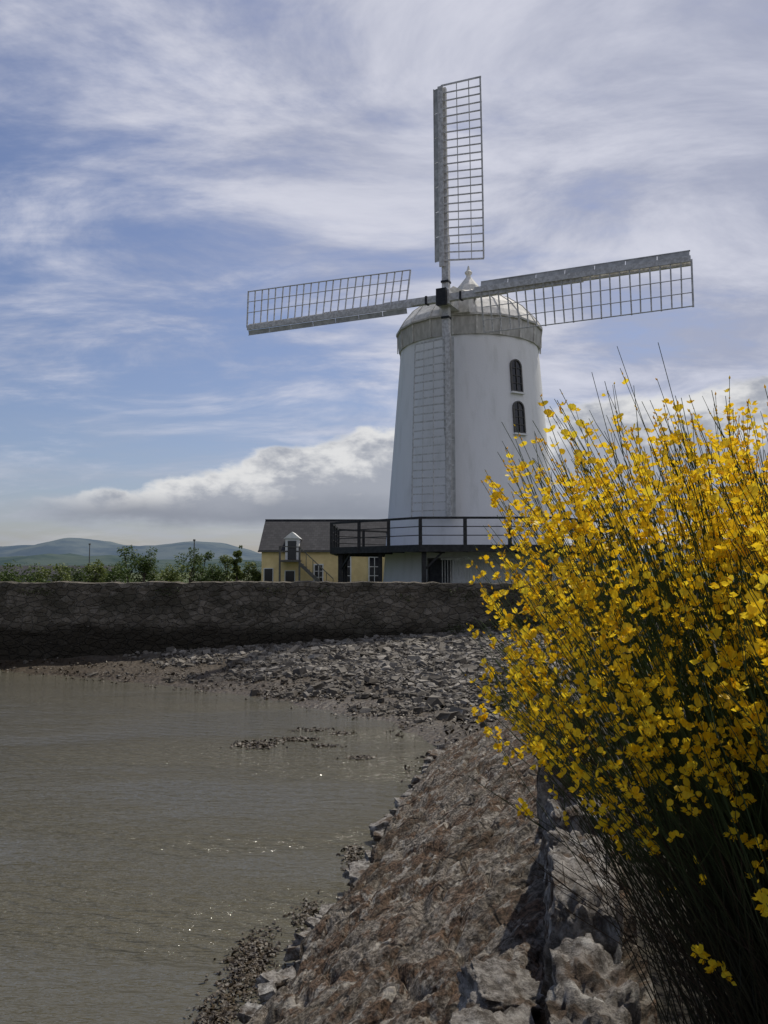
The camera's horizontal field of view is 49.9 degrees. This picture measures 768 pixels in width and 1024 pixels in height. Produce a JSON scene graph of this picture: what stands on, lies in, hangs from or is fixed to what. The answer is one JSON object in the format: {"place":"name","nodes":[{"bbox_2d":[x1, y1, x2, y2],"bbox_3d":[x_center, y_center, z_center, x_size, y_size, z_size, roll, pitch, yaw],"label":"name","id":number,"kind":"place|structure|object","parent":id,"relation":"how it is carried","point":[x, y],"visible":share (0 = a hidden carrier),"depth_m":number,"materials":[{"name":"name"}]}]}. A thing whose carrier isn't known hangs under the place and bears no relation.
{"place":"outdoors","nodes":[
{"label":"outdoors","id":0,"kind":"place"},
{"bbox_2d":[0,669,435,1023],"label":"water","id":1,"kind":"structure","parent":0,"point":[160,849],"depth_m":10.54,"materials":[{"name":"liquid"}]},
{"bbox_2d":[0,538,734,564],"bbox_3d":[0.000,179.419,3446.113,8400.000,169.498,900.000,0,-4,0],"label":"hills","id":2,"kind":"structure","parent":0,"point":[78,546],"depth_m":3426.49,"materials":[{"name":"green plant"}]},
{"bbox_2d":[0,553,743,572],"bbox_3d":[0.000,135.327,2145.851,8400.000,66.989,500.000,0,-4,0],"label":"hills","id":3,"kind":"structure","parent":0,"point":[70,559],"depth_m":2136.13,"materials":[{"name":"green plant"}]},
{"bbox_2d":[0,573,754,1023],"bbox_3d":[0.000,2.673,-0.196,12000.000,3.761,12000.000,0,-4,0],"label":"ground","id":4,"kind":"structure","parent":0,"point":[428,733],"depth_m":21.88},
{"bbox_2d":[0,566,123,582],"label":"hedge","id":5,"kind":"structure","parent":4,"relation":"on","point":[25,568],"depth_m":81.16,"materials":[{"name":"plant"}]},
{"bbox_2d":[0,656,495,1023],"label":"seaweed","id":6,"kind":"object","parent":4,"relation":"on","point":[241,960],"visible":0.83,"depth_m":7.65,"materials":[{"name":"brown plant"}]},
{"bbox_2d":[11,621,595,729],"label":"beach stones","id":7,"kind":"object","parent":4,"relation":"on","point":[430,663],"visible":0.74,"depth_m":24.56,"materials":[{"name":"grey stone"}]},
{"bbox_2d":[279,546,332,581],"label":"outside stair","id":8,"kind":"object","parent":4,"relation":"on","point":[308,571],"visible":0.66,"depth_m":53.59,"materials":[{"name":"black metal"}]},
{"bbox_2d":[261,552,384,581],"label":"walls","id":9,"kind":"structure","parent":4,"relation":"on","point":[359,567],"depth_m":54.89,"materials":[{"name":"yellow paint"}]},
{"bbox_2d":[284,532,300,559],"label":"dormer","id":10,"kind":"object","parent":9,"relation":"attached to","point":[292,536],"visible":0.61,"depth_m":54.70,"materials":[{"name":"white paint"}]},
{"bbox_2d":[288,541,295,559],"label":"dormer door","id":11,"kind":"structure","parent":10,"relation":"in","point":[291,553],"depth_m":54.66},
{"bbox_2d":[263,556,377,581],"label":"window frames","id":12,"kind":"structure","parent":9,"relation":"attached to","point":[369,566],"depth_m":54.80,"materials":[{"name":"white wood"}]},
{"bbox_2d":[264,558,377,581],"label":"window glass","id":13,"kind":"object","parent":12,"relation":"in","point":[268,575],"visible":0.32,"depth_m":54.81,"materials":[{"name":"black glass"}]},
{"bbox_2d":[258,519,386,550],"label":"roof","id":14,"kind":"structure","parent":9,"relation":"on","point":[313,534],"depth_m":56.59,"materials":[{"name":"stone"}]},
{"bbox_2d":[258,551,329,551],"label":"gutter","id":15,"kind":"object","parent":14,"relation":"attached to","point":[296,551],"visible":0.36,"depth_m":54.69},
{"bbox_2d":[236,744,444,1023],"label":"shore boulders","id":16,"kind":"object","parent":4,"relation":"on","point":[269,984],"visible":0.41,"depth_m":7.30,"materials":[{"name":"stone"}]},
{"bbox_2d":[0,544,709,582],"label":"tree row","id":17,"kind":"object","parent":4,"relation":"on","point":[145,564],"visible":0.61,"depth_m":55.52,"materials":[{"name":"green plant"}]},
{"bbox_2d":[0,580,760,659],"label":"stone wall","id":18,"kind":"structure","parent":4,"relation":"on","point":[68,619],"depth_m":29.73,"materials":[{"name":"grey stone"}]},
{"bbox_2d":[17,584,557,634],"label":"wall plants","id":19,"kind":"object","parent":18,"relation":"attached to","point":[400,598],"depth_m":29.47,"materials":[{"name":"green plant"}]},
{"bbox_2d":[246,685,662,1023],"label":"rocky bank","id":20,"kind":"structure","parent":4,"relation":"on","point":[445,885],"depth_m":5.58,"materials":[{"name":"stone"}]},
{"bbox_2d":[449,648,641,1023],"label":"stone parapet","id":21,"kind":"structure","parent":20,"relation":"on","point":[586,980],"depth_m":3.11,"materials":[{"name":"grey stone"}]},
{"bbox_2d":[462,343,767,1023],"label":"broom bush","id":22,"kind":"object","parent":20,"relation":"on","point":[708,843],"visible":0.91,"depth_m":2.09,"materials":[{"name":"yellow plant"}]},
{"bbox_2d":[623,574,763,945],"bbox_3d":[2.136,1.123,3.861,1.996,2.030,2.015,3,-5,-31],"label":"broom bush","id":23,"kind":"object","parent":20,"relation":"on","point":[683,727],"depth_m":4.10,"materials":[{"name":"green plant"}]},
{"bbox_2d":[246,76,693,583],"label":"windmill","id":24,"kind":"object","parent":4,"relation":"on","point":[470,381],"visible":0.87,"depth_m":41.41,"materials":[{"name":"white paint"}]},
{"bbox_2d":[687,425,767,916],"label":"broom bush","id":25,"kind":"object","parent":4,"relation":"on","point":[754,605],"visible":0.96,"depth_m":1.66,"materials":[{"name":"yellow plant"}]},
{"bbox_2d":[0,0,767,552],"label":"sky","id":26,"kind":"structure","parent":0,"point":[164,163],"materials":[{"name":"blue"}]}
]}

